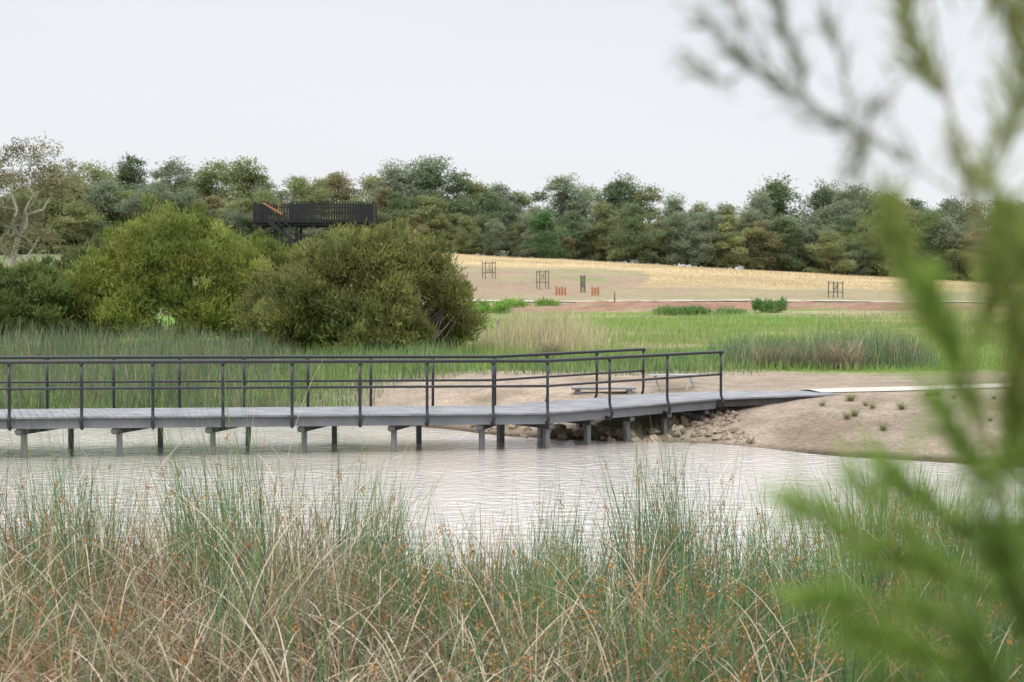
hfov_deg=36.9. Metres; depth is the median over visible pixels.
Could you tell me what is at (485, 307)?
bush
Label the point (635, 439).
rock
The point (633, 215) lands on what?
gum tree
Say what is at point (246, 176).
gum tree
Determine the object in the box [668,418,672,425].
rock
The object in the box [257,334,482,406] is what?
bank reeds
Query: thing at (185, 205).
gum tree
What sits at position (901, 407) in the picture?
grass tuft
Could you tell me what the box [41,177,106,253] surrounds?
gum tree
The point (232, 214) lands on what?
gum tree
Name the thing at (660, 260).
gum tree
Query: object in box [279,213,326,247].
gum tree
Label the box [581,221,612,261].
gum tree
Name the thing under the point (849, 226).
gum tree
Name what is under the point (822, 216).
gum tree
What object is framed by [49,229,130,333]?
shrub
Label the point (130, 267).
shrub
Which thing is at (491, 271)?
tree guard
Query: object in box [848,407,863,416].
grass tuft
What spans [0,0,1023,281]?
sky
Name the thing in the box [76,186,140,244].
gum tree
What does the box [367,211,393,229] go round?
gum tree
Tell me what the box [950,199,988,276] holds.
gum tree
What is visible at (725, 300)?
path
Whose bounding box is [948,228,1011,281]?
gum tree
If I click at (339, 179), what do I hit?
gum tree
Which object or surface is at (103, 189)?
gum tree
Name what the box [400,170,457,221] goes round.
gum tree
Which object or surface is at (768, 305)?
bush
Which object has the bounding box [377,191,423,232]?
gum tree
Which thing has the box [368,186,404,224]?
gum tree
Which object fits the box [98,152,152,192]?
gum tree
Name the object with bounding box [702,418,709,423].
rock
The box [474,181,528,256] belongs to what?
gum tree
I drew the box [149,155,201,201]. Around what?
gum tree
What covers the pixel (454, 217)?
gum tree
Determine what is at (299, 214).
viewing tower
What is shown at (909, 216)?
gum tree
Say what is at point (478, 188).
gum tree
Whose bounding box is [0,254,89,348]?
shrub
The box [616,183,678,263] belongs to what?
gum tree
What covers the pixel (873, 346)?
bank reeds
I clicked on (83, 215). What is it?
gum tree
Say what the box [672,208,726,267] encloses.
gum tree
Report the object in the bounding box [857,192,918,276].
gum tree
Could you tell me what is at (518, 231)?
gum tree
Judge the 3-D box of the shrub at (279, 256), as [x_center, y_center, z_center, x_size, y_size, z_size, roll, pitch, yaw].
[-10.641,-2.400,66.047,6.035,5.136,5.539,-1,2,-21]
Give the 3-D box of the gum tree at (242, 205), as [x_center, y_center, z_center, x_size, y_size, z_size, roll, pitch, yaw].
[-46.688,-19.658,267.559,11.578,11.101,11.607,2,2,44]
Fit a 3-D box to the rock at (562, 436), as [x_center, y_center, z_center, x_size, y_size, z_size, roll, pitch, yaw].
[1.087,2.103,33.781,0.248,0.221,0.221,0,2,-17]
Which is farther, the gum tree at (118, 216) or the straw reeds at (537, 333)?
the gum tree at (118, 216)
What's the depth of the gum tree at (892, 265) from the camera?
261.39 m
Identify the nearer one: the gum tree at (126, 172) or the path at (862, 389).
the path at (862, 389)
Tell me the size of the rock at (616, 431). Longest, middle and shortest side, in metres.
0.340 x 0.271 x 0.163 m
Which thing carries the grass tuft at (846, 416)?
on the ground at (799, 425)
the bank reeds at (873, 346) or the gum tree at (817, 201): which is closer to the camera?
the bank reeds at (873, 346)
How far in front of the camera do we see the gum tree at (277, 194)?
280.07 m
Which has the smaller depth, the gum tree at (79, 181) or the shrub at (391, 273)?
the shrub at (391, 273)
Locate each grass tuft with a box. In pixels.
[816,399,829,405]
[836,411,853,418]
[843,392,856,400]
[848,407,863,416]
[876,421,894,430]
[895,397,908,409]
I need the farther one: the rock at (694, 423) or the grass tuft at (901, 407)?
the rock at (694, 423)
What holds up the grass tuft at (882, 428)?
on the ground at (799, 425)
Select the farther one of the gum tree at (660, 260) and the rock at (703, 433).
the gum tree at (660, 260)
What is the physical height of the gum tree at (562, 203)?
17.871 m
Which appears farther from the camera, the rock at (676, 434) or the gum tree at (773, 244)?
the gum tree at (773, 244)
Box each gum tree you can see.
[0,131,90,282]
[0,199,25,254]
[1,184,97,253]
[1,190,54,253]
[3,200,46,254]
[18,190,76,253]
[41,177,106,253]
[47,200,108,253]
[52,172,89,230]
[65,183,114,252]
[67,159,126,207]
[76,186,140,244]
[80,175,133,241]
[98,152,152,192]
[100,193,151,225]
[110,179,184,222]
[123,196,155,224]
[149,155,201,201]
[151,178,197,254]
[166,194,209,217]
[171,185,214,218]
[178,157,236,207]
[198,194,234,231]
[203,198,243,229]
[211,198,256,240]
[213,155,297,235]
[217,206,256,242]
[234,180,299,211]
[235,187,288,249]
[243,197,304,250]
[275,174,310,203]
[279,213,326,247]
[295,176,338,227]
[299,186,335,239]
[313,170,362,206]
[325,200,346,235]
[326,196,374,232]
[337,173,391,208]
[360,158,430,214]
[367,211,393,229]
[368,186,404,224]
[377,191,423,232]
[397,214,430,244]
[398,192,453,250]
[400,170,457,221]
[405,154,484,247]
[421,211,459,253]
[433,212,471,253]
[447,176,494,255]
[450,214,483,254]
[456,214,501,255]
[471,191,518,256]
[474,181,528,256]
[477,217,513,255]
[502,221,536,256]
[504,189,555,258]
[508,172,597,260]
[510,205,572,257]
[513,223,546,257]
[518,210,580,258]
[550,227,581,258]
[555,208,593,259]
[561,217,603,260]
[564,183,599,259]
[579,170,647,255]
[581,199,636,262]
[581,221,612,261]
[590,226,630,262]
[601,211,669,263]
[610,199,670,263]
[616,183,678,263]
[629,222,679,264]
[648,218,687,265]
[651,191,690,265]
[655,211,702,265]
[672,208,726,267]
[680,211,727,266]
[682,200,725,266]
[691,201,742,268]
[695,212,764,268]
[699,238,739,267]
[725,205,775,270]
[727,188,779,270]
[729,220,789,269]
[736,173,815,271]
[754,211,809,270]
[759,214,814,271]
[773,214,835,271]
[791,224,821,272]
[796,177,847,271]
[802,229,857,274]
[806,224,840,272]
[810,188,874,274]
[813,183,885,274]
[819,213,872,274]
[842,229,878,275]
[843,207,909,276]
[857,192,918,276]
[873,206,947,276]
[881,235,917,276]
[906,198,930,247]
[911,205,962,274]
[914,213,969,280]
[928,236,981,281]
[931,193,986,279]
[941,224,1002,280]
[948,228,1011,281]
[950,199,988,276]
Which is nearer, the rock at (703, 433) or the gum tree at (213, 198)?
the rock at (703, 433)
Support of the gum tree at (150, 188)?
on the ground at (799, 425)
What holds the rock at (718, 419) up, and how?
on the ground at (799, 425)
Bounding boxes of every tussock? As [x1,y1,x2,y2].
[534,338,570,355]
[718,331,813,367]
[777,343,823,368]
[794,332,882,369]
[875,336,933,365]
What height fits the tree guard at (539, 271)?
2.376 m
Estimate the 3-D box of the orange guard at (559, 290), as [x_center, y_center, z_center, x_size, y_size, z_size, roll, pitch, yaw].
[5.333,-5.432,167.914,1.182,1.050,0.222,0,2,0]
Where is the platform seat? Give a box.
[571,387,635,393]
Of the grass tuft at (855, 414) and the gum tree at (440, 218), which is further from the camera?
the gum tree at (440, 218)
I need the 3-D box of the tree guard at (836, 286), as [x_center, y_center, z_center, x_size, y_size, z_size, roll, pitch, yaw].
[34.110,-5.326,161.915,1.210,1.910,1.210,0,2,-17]
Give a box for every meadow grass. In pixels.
[368,311,1012,375]
[418,306,1004,361]
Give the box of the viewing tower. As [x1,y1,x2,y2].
[253,201,376,250]
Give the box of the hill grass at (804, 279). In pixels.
[446,253,1015,291]
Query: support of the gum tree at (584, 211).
on the ground at (799, 425)
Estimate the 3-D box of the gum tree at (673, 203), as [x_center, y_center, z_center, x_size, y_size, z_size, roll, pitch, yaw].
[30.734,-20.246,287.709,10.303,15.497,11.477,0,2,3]
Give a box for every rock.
[524,426,531,430]
[550,423,566,436]
[557,432,567,439]
[566,428,572,433]
[596,425,607,433]
[605,429,612,435]
[613,428,621,436]
[617,429,636,437]
[629,436,641,442]
[630,430,635,439]
[632,420,638,426]
[649,428,662,434]
[649,434,661,441]
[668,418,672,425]
[671,414,678,424]
[671,425,681,434]
[672,430,680,436]
[677,415,687,423]
[678,425,685,433]
[690,433,697,437]
[691,420,700,426]
[701,430,707,436]
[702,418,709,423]
[709,412,718,417]
[711,434,721,440]
[713,426,721,432]
[715,416,721,422]
[725,433,735,439]
[728,424,740,432]
[745,435,754,443]
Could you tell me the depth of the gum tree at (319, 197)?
273.77 m
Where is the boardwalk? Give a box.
[0,348,840,457]
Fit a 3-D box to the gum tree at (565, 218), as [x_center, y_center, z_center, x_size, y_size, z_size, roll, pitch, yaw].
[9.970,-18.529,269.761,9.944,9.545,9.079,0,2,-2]
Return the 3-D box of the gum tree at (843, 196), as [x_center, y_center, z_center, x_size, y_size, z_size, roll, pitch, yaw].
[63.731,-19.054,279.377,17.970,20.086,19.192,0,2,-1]
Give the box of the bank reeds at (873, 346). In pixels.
[703,324,946,370]
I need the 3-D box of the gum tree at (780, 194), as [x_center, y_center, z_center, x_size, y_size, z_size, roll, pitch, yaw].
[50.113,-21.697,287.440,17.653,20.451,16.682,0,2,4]
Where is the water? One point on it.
(462, 470)
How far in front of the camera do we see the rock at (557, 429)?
34.12 m
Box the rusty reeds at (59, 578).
[0,475,1023,681]
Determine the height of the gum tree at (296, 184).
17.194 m
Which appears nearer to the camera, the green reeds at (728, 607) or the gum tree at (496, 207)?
the green reeds at (728, 607)
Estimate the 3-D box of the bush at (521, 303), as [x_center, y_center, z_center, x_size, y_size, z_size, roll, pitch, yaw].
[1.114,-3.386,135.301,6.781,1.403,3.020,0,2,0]
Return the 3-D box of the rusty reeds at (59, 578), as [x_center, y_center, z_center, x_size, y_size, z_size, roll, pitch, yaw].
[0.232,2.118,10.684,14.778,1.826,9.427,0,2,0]
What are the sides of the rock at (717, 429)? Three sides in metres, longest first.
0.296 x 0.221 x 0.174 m
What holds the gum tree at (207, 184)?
on the ground at (799, 425)
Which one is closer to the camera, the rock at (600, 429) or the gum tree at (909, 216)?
the rock at (600, 429)
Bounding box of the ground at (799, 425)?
[0,254,1023,466]
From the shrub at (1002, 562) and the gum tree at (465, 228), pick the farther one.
the gum tree at (465, 228)
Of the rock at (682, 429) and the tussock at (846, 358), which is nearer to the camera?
the rock at (682, 429)
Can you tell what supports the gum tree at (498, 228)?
on the ground at (799, 425)
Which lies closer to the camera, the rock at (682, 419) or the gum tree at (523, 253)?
the rock at (682, 419)
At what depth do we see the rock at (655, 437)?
33.17 m
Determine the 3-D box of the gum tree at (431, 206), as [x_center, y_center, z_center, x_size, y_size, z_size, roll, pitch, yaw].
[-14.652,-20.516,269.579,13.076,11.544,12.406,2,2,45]
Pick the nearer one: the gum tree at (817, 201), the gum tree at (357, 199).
the gum tree at (357, 199)
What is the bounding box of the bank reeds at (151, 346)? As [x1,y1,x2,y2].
[0,314,339,408]
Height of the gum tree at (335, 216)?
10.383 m
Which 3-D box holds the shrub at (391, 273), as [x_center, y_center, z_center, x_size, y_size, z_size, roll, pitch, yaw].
[-5.686,-1.839,55.674,10.004,5.550,7.884,0,2,0]
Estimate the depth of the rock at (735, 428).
33.38 m
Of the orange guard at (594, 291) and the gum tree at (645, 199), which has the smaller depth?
the orange guard at (594, 291)
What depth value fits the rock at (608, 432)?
33.80 m
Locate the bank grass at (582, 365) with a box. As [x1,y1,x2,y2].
[447,344,767,375]
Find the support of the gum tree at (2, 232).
on the ground at (799, 425)
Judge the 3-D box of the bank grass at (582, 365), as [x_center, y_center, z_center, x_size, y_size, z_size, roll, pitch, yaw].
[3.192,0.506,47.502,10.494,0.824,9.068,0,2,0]
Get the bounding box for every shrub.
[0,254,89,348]
[0,275,29,349]
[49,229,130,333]
[55,190,275,345]
[202,226,294,341]
[221,213,493,354]
[660,0,1023,681]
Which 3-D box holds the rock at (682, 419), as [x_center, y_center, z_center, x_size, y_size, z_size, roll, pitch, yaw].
[3.881,1.803,34.868,0.205,0.266,0.294,0,2,-17]
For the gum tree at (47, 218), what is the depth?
271.04 m
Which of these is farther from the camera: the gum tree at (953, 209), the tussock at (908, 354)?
the gum tree at (953, 209)
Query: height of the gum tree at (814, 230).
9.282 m
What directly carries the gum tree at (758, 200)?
on the ground at (799, 425)
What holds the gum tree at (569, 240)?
on the ground at (799, 425)
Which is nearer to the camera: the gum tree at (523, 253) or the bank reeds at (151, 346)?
the bank reeds at (151, 346)
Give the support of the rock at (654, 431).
on the ground at (799, 425)
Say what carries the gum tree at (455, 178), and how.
on the ground at (799, 425)
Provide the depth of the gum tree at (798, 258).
264.73 m
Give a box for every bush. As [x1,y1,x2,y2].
[470,299,514,313]
[489,295,562,307]
[651,300,747,315]
[749,296,789,312]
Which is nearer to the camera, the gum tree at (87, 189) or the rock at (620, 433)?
the rock at (620, 433)
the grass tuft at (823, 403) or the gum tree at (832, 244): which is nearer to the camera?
the grass tuft at (823, 403)
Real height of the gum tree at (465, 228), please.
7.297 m
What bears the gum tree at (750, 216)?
on the ground at (799, 425)
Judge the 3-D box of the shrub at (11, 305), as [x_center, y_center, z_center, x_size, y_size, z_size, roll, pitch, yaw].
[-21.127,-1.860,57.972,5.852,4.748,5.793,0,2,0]
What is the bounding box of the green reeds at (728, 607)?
[0,353,1023,681]
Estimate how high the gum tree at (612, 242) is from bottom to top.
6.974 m
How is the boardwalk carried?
on the ground at (799, 425)
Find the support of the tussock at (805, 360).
on the ground at (799, 425)
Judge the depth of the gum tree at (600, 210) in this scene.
272.97 m
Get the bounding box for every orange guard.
[555,286,565,294]
[591,287,598,295]
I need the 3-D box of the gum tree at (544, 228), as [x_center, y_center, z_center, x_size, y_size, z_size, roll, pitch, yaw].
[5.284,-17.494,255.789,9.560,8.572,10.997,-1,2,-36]
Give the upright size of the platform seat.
0.155 m
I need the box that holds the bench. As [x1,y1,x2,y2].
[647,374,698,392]
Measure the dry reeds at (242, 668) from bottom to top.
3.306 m
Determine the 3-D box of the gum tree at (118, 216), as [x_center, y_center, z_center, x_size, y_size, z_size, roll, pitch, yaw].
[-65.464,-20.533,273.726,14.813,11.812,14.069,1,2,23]
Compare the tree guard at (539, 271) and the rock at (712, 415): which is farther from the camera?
the tree guard at (539, 271)
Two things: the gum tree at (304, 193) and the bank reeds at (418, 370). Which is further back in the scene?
the gum tree at (304, 193)
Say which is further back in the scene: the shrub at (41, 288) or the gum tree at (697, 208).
the gum tree at (697, 208)
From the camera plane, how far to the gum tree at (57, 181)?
71.62 m
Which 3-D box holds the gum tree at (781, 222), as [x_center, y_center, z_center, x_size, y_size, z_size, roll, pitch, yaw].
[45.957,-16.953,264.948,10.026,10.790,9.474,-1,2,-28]
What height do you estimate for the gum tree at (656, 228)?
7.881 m
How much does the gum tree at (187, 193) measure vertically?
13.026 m
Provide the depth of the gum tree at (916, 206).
283.14 m
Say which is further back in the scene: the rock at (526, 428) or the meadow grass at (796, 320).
the meadow grass at (796, 320)
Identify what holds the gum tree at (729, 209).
on the ground at (799, 425)
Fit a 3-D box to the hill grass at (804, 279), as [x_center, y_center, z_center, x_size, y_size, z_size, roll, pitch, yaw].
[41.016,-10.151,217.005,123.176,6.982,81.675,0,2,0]
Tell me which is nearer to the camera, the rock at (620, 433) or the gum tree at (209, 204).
the rock at (620, 433)
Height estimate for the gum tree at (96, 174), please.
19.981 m
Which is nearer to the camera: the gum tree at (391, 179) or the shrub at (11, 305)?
the shrub at (11, 305)
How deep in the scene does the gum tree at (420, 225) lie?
265.22 m
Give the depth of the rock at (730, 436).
32.91 m
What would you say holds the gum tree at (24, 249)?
on the ground at (799, 425)
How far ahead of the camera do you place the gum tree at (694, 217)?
269.95 m
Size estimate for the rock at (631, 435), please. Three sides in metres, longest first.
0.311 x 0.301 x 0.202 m
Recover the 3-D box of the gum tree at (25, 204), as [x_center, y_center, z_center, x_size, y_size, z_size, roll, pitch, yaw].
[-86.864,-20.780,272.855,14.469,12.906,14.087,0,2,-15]
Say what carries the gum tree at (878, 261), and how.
on the ground at (799, 425)
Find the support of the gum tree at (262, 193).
on the ground at (799, 425)
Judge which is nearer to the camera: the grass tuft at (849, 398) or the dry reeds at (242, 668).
the dry reeds at (242, 668)
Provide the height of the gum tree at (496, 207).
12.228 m
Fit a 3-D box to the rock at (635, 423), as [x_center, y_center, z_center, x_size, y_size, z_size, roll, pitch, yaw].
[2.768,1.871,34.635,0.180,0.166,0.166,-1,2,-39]
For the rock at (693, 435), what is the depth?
33.46 m
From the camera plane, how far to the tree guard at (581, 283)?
172.90 m
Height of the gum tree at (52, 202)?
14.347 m
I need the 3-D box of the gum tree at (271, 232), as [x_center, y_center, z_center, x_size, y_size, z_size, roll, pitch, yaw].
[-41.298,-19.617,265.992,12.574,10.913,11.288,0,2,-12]
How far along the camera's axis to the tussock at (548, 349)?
53.92 m
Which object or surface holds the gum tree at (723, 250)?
on the ground at (799, 425)
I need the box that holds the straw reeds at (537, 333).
[474,299,617,353]
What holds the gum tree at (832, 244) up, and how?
on the ground at (799, 425)
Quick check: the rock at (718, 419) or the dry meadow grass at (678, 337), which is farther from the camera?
the dry meadow grass at (678, 337)
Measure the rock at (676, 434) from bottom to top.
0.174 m
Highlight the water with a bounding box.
[0,426,1023,678]
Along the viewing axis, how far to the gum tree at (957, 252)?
262.56 m
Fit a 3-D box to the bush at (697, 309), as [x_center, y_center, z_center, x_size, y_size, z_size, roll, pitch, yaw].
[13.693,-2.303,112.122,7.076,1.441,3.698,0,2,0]
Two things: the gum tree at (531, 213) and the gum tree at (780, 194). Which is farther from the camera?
the gum tree at (780, 194)
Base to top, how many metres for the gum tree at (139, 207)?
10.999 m
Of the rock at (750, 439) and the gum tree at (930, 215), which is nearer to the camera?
the rock at (750, 439)
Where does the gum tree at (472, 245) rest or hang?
on the ground at (799, 425)
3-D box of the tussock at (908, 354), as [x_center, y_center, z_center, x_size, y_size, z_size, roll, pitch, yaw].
[12.338,0.341,48.183,2.155,1.410,3.275,0,2,16]
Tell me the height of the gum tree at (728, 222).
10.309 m
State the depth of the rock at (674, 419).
34.72 m
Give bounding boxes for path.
[467,299,980,301]
[810,383,1004,391]
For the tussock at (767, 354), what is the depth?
46.96 m
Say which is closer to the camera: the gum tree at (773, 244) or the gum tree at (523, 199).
the gum tree at (773, 244)
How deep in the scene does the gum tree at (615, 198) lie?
278.67 m
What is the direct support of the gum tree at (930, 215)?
on the ground at (799, 425)
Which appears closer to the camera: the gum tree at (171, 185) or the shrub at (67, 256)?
the shrub at (67, 256)
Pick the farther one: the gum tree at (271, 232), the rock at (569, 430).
the gum tree at (271, 232)
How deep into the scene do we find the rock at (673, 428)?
33.63 m
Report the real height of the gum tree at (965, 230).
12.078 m
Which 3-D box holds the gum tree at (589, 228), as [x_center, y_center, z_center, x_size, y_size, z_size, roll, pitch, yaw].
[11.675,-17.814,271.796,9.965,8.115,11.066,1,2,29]
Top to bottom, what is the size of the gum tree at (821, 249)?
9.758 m
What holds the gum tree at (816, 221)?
on the ground at (799, 425)
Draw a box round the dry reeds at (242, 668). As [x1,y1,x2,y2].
[0,360,1023,681]
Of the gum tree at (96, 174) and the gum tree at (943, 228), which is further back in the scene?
the gum tree at (96, 174)
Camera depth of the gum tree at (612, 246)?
264.93 m
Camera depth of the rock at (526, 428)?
34.84 m
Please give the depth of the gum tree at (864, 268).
265.18 m
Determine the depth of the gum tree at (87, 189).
272.32 m
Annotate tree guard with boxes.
[482,261,495,278]
[536,270,548,288]
[580,275,585,291]
[828,281,842,297]
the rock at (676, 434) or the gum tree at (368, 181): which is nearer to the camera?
the rock at (676, 434)
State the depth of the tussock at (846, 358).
46.32 m
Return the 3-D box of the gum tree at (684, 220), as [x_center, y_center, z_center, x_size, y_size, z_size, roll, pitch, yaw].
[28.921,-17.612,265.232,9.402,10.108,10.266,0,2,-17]
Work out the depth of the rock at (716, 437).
33.04 m

